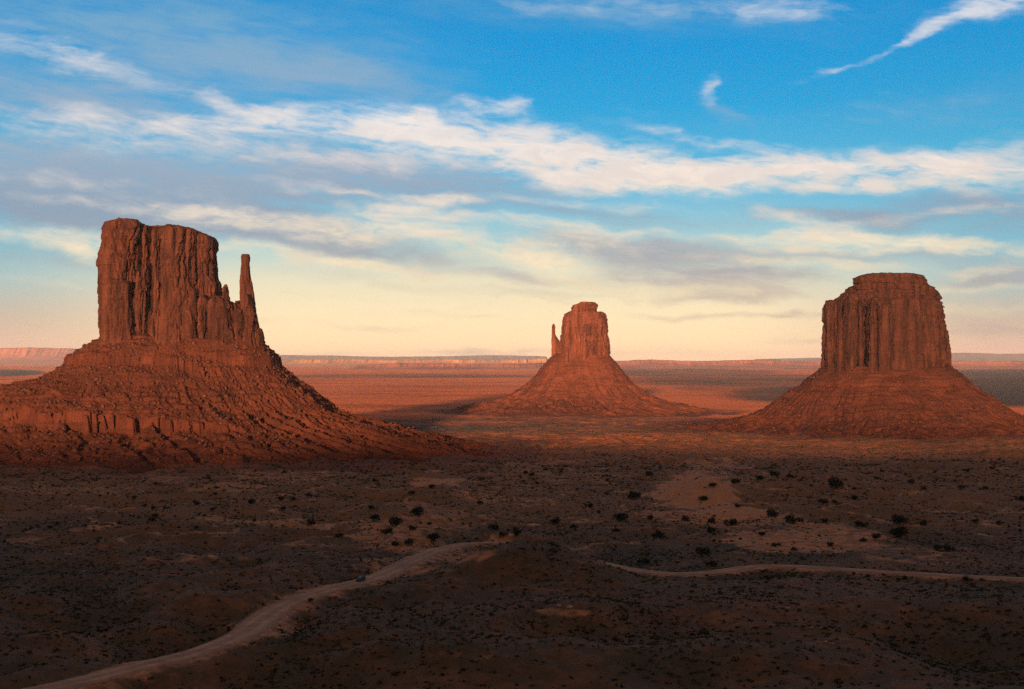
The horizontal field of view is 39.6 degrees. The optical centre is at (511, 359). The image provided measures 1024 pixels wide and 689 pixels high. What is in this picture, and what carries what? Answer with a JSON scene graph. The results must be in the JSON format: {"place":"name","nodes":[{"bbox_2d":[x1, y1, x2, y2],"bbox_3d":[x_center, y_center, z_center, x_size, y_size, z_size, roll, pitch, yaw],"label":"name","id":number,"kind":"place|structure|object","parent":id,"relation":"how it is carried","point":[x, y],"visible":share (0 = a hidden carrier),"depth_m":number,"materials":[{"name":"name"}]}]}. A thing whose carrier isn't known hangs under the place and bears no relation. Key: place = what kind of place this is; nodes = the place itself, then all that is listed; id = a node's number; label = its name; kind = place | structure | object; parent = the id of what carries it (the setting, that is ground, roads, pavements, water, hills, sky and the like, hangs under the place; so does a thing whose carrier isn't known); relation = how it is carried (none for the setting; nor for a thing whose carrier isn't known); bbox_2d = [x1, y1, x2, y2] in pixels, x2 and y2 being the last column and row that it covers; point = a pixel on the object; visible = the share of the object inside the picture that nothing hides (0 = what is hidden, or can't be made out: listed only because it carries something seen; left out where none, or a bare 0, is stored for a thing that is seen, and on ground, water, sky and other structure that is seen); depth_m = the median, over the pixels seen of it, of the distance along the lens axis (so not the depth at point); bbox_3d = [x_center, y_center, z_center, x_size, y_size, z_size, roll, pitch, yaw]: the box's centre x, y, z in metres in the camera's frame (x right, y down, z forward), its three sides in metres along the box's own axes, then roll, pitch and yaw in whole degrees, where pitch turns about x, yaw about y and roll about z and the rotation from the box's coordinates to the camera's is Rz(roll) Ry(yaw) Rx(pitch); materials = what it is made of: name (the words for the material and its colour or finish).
{"place":"outdoors","nodes":[
{"label":"outdoors","id":0,"kind":"place"},
{"bbox_2d":[279,355,546,359],"bbox_3d":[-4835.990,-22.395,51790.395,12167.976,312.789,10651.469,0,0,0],"label":"mountains","id":1,"kind":"structure","parent":0,"point":[472,357],"depth_m":50792.64,"materials":[{"name":"brown stone"}]},
{"bbox_2d":[0,364,1023,688],"bbox_3d":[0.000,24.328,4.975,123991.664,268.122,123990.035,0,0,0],"label":"ground","id":2,"kind":"structure","parent":0,"point":[424,400],"depth_m":561.18,"materials":[{"name":"soil"}]},
{"bbox_2d":[0,347,74,364],"bbox_3d":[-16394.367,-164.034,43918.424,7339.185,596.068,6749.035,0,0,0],"label":"mesa","id":3,"kind":"structure","parent":2,"relation":"on","point":[34,355],"depth_m":43134.55,"materials":[{"name":"brown stone"}]},
{"bbox_2d":[0,217,498,472],"bbox_3d":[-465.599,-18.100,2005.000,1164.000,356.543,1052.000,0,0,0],"label":"sandstone butte","id":4,"kind":"object","parent":2,"relation":"on","point":[178,361],"visible":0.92,"depth_m":1893.44,"materials":[{"name":"brown stone"}]},
{"bbox_2d":[306,519,315,524],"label":"juniper","id":5,"kind":"object","parent":2,"relation":"on","point":[313,522],"visible":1,"depth_m":747.26,"materials":[{"name":"green plant"}]},
{"bbox_2d":[370,514,379,519],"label":"juniper","id":6,"kind":"object","parent":2,"relation":"on","point":[374,516],"visible":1,"depth_m":781.21,"materials":[{"name":"green plant"}]},
{"bbox_2d":[380,526,392,533],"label":"juniper","id":7,"kind":"object","parent":2,"relation":"on","point":[387,530],"visible":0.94,"depth_m":649.86,"materials":[{"name":"green plant"}]},
{"bbox_2d":[389,516,402,526],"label":"juniper","id":8,"kind":"object","parent":2,"relation":"on","point":[395,521],"visible":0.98,"depth_m":687.18,"materials":[{"name":"green plant"}]},
{"bbox_2d":[404,538,414,544],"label":"juniper","id":9,"kind":"object","parent":2,"relation":"on","point":[409,541],"visible":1,"depth_m":626.64,"materials":[{"name":"green plant"}]},
{"bbox_2d":[408,525,417,529],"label":"juniper","id":10,"kind":"object","parent":2,"relation":"on","point":[411,527],"visible":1,"depth_m":664.55,"materials":[{"name":"green plant"}]},
{"bbox_2d":[281,358,549,365],"bbox_3d":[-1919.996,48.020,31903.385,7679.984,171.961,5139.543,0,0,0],"label":"mesa","id":11,"kind":"structure","parent":2,"relation":"on","point":[326,362],"depth_m":31314.74,"materials":[{"name":"stone"}]},
{"bbox_2d":[410,506,423,514],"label":"juniper","id":12,"kind":"object","parent":2,"relation":"on","point":[416,511],"visible":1,"depth_m":836.76,"materials":[{"name":"green plant"}]},
{"bbox_2d":[426,533,439,540],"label":"juniper","id":13,"kind":"object","parent":2,"relation":"on","point":[433,536],"visible":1,"depth_m":639.08,"materials":[{"name":"green plant"}]},
{"bbox_2d":[488,524,498,529],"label":"juniper","id":14,"kind":"object","parent":2,"relation":"on","point":[494,526],"visible":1,"depth_m":685.80,"materials":[{"name":"green plant"}]},
{"bbox_2d":[349,363,655,369],"bbox_3d":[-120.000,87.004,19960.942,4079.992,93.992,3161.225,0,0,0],"label":"mesa","id":15,"kind":"structure","parent":2,"relation":"on","point":[441,366],"depth_m":19538.41,"materials":[{"name":"brown stone"}]},
{"bbox_2d":[0,425,1023,688],"bbox_3d":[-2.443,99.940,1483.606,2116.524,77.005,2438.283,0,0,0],"label":"scrub","id":16,"kind":"object","parent":2,"relation":"on","point":[628,603],"visible":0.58,"depth_m":501.98,"materials":[{"name":"green plant"}]},
{"bbox_2d":[513,527,521,532],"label":"juniper","id":17,"kind":"object","parent":2,"relation":"on","point":[516,530],"visible":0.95,"depth_m":652.78,"materials":[{"name":"green plant"}]},
{"bbox_2d":[549,518,560,523],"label":"juniper","id":18,"kind":"object","parent":2,"relation":"on","point":[556,520],"visible":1,"depth_m":747.88,"materials":[{"name":"green plant"}]},
{"bbox_2d":[449,302,718,415],"bbox_3d":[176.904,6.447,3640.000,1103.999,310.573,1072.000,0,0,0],"label":"sandstone butte","id":19,"kind":"object","parent":2,"relation":"on","point":[581,371],"visible":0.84,"depth_m":3544.78,"materials":[{"name":"brown stone"}]},
{"bbox_2d":[613,513,628,520],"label":"juniper","id":20,"kind":"object","parent":2,"relation":"on","point":[618,516],"visible":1,"depth_m":749.47,"materials":[{"name":"green plant"}]},
{"bbox_2d":[628,491,640,498],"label":"juniper","id":21,"kind":"object","parent":2,"relation":"on","point":[633,495],"visible":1,"depth_m":1052.45,"materials":[{"name":"green plant"}]},
{"bbox_2d":[637,557,650,563],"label":"juniper","id":22,"kind":"object","parent":2,"relation":"on","point":[644,560],"visible":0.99,"depth_m":542.74,"materials":[{"name":"green plant"}]},
{"bbox_2d":[645,471,653,475],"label":"juniper","id":23,"kind":"object","parent":2,"relation":"on","point":[648,473],"visible":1,"depth_m":1430.00,"materials":[{"name":"green plant"}]},
{"bbox_2d":[651,529,666,538],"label":"juniper","id":24,"kind":"object","parent":2,"relation":"on","point":[658,534],"visible":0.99,"depth_m":641.13,"materials":[{"name":"green plant"}]},
{"bbox_2d":[681,515,689,520],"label":"juniper","id":25,"kind":"object","parent":2,"relation":"on","point":[684,517],"visible":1,"depth_m":819.88,"materials":[{"name":"green plant"}]},
{"bbox_2d":[698,495,707,499],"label":"juniper","id":26,"kind":"object","parent":2,"relation":"on","point":[702,497],"visible":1,"depth_m":971.33,"materials":[{"name":"green plant"}]},
{"bbox_2d":[695,547,711,555],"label":"juniper","id":27,"kind":"object","parent":2,"relation":"on","point":[703,551],"visible":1,"depth_m":554.74,"materials":[{"name":"green plant"}]},
{"bbox_2d":[707,527,714,531],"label":"juniper","id":28,"kind":"object","parent":2,"relation":"on","point":[710,529],"visible":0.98,"depth_m":666.25,"materials":[{"name":"green plant"}]},
{"bbox_2d":[705,560,717,565],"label":"juniper","id":29,"kind":"object","parent":2,"relation":"on","point":[712,563],"visible":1,"depth_m":530.73,"materials":[{"name":"green plant"}]},
{"bbox_2d":[707,517,715,522],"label":"juniper","id":30,"kind":"object","parent":2,"relation":"on","point":[711,520],"visible":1,"depth_m":785.67,"materials":[{"name":"green plant"}]},
{"bbox_2d":[616,359,820,368],"bbox_3d":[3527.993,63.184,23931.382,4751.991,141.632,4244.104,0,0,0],"label":"mesa","id":31,"kind":"structure","parent":2,"relation":"on","point":[764,364],"depth_m":23374.50,"materials":[{"name":"brown stone"}]},
{"bbox_2d":[723,518,736,524],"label":"juniper","id":32,"kind":"object","parent":2,"relation":"on","point":[732,522],"visible":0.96,"depth_m":768.89,"materials":[{"name":"green plant"}]},
{"bbox_2d":[731,478,740,483],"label":"juniper","id":33,"kind":"object","parent":2,"relation":"on","point":[735,480],"visible":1,"depth_m":1195.82,"materials":[{"name":"green plant"}]},
{"bbox_2d":[766,507,777,516],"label":"juniper","id":34,"kind":"object","parent":2,"relation":"on","point":[772,512],"visible":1,"depth_m":821.54,"materials":[{"name":"green plant"}]},
{"bbox_2d":[770,470,779,476],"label":"juniper","id":35,"kind":"object","parent":2,"relation":"on","point":[774,473],"visible":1,"depth_m":1201.18,"materials":[{"name":"green plant"}]},
{"bbox_2d":[784,512,803,523],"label":"juniper","id":36,"kind":"object","parent":2,"relation":"on","point":[789,518],"visible":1,"depth_m":752.44,"materials":[{"name":"green plant"}]},
{"bbox_2d":[818,498,828,503],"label":"juniper","id":37,"kind":"object","parent":2,"relation":"on","point":[824,501],"visible":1,"depth_m":980.02,"materials":[{"name":"green plant"}]},
{"bbox_2d":[828,475,843,487],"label":"juniper","id":38,"kind":"object","parent":2,"relation":"on","point":[834,482],"visible":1,"depth_m":1116.80,"materials":[{"name":"green plant"}]},
{"bbox_2d":[686,272,1023,440],"bbox_3d":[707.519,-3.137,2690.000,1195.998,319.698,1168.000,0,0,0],"label":"sandstone butte","id":39,"kind":"object","parent":2,"relation":"on","point":[886,369],"visible":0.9,"depth_m":2578.61,"materials":[{"name":"brown stone"}]},
{"bbox_2d":[854,520,868,526],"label":"juniper","id":40,"kind":"object","parent":2,"relation":"on","point":[860,523],"visible":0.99,"depth_m":752.65,"materials":[{"name":"green plant"}]},
{"bbox_2d":[871,533,880,539],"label":"juniper","id":41,"kind":"object","parent":2,"relation":"on","point":[875,535],"visible":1,"depth_m":631.42,"materials":[{"name":"green plant"}]},
{"bbox_2d":[888,526,907,538],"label":"juniper","id":42,"kind":"object","parent":2,"relation":"on","point":[899,532],"visible":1,"depth_m":667.42,"materials":[{"name":"green plant"}]},
{"bbox_2d":[890,514,909,523],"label":"juniper","id":43,"kind":"object","parent":2,"relation":"on","point":[898,519],"visible":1,"depth_m":750.63,"materials":[{"name":"green plant"}]},
{"bbox_2d":[933,544,941,550],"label":"juniper","id":44,"kind":"object","parent":2,"relation":"on","point":[936,547],"visible":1,"depth_m":576.95,"materials":[{"name":"green plant"}]},
{"bbox_2d":[944,543,955,551],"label":"juniper","id":45,"kind":"object","parent":2,"relation":"on","point":[948,548],"visible":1,"depth_m":580.67,"materials":[{"name":"green plant"}]},
{"bbox_2d":[962,575,973,580],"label":"juniper","id":46,"kind":"object","parent":2,"relation":"on","point":[965,578],"visible":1,"depth_m":477.17,"materials":[{"name":"green plant"}]},
{"bbox_2d":[951,361,1023,368],"bbox_3d":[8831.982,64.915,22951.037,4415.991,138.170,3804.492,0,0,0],"label":"mesa","id":47,"kind":"structure","parent":2,"relation":"on","point":[986,364],"depth_m":22392.56,"materials":[{"name":"brown stone"}]},
{"bbox_2d":[1014,495,1023,500],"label":"juniper","id":48,"kind":"object","parent":2,"relation":"on","point":[1019,498],"visible":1,"depth_m":951.70,"materials":[{"name":"green plant"}]},
{"bbox_2d":[0,0,1023,360],"label":"sky","id":49,"kind":"structure","parent":0,"point":[395,178],"materials":[{"name":"blue"}]},
{"bbox_2d":[22,542,1023,688],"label":"road","id":50,"kind":"structure","parent":0,"point":[259,623],"depth_m":408.32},
{"bbox_2d":[356,575,365,581],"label":"car","id":51,"kind":"object","parent":50,"relation":"on","point":[360,578],"visible":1,"depth_m":466.59,"materials":[{"name":"paint"}]},
{"bbox_2d":[755,353,1023,360],"bbox_3d":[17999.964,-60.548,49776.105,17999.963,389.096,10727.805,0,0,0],"label":"mountains","id":52,"kind":"structure","parent":0,"point":[982,357],"depth_m":48594.04,"materials":[{"name":"brown stone"}]}
]}

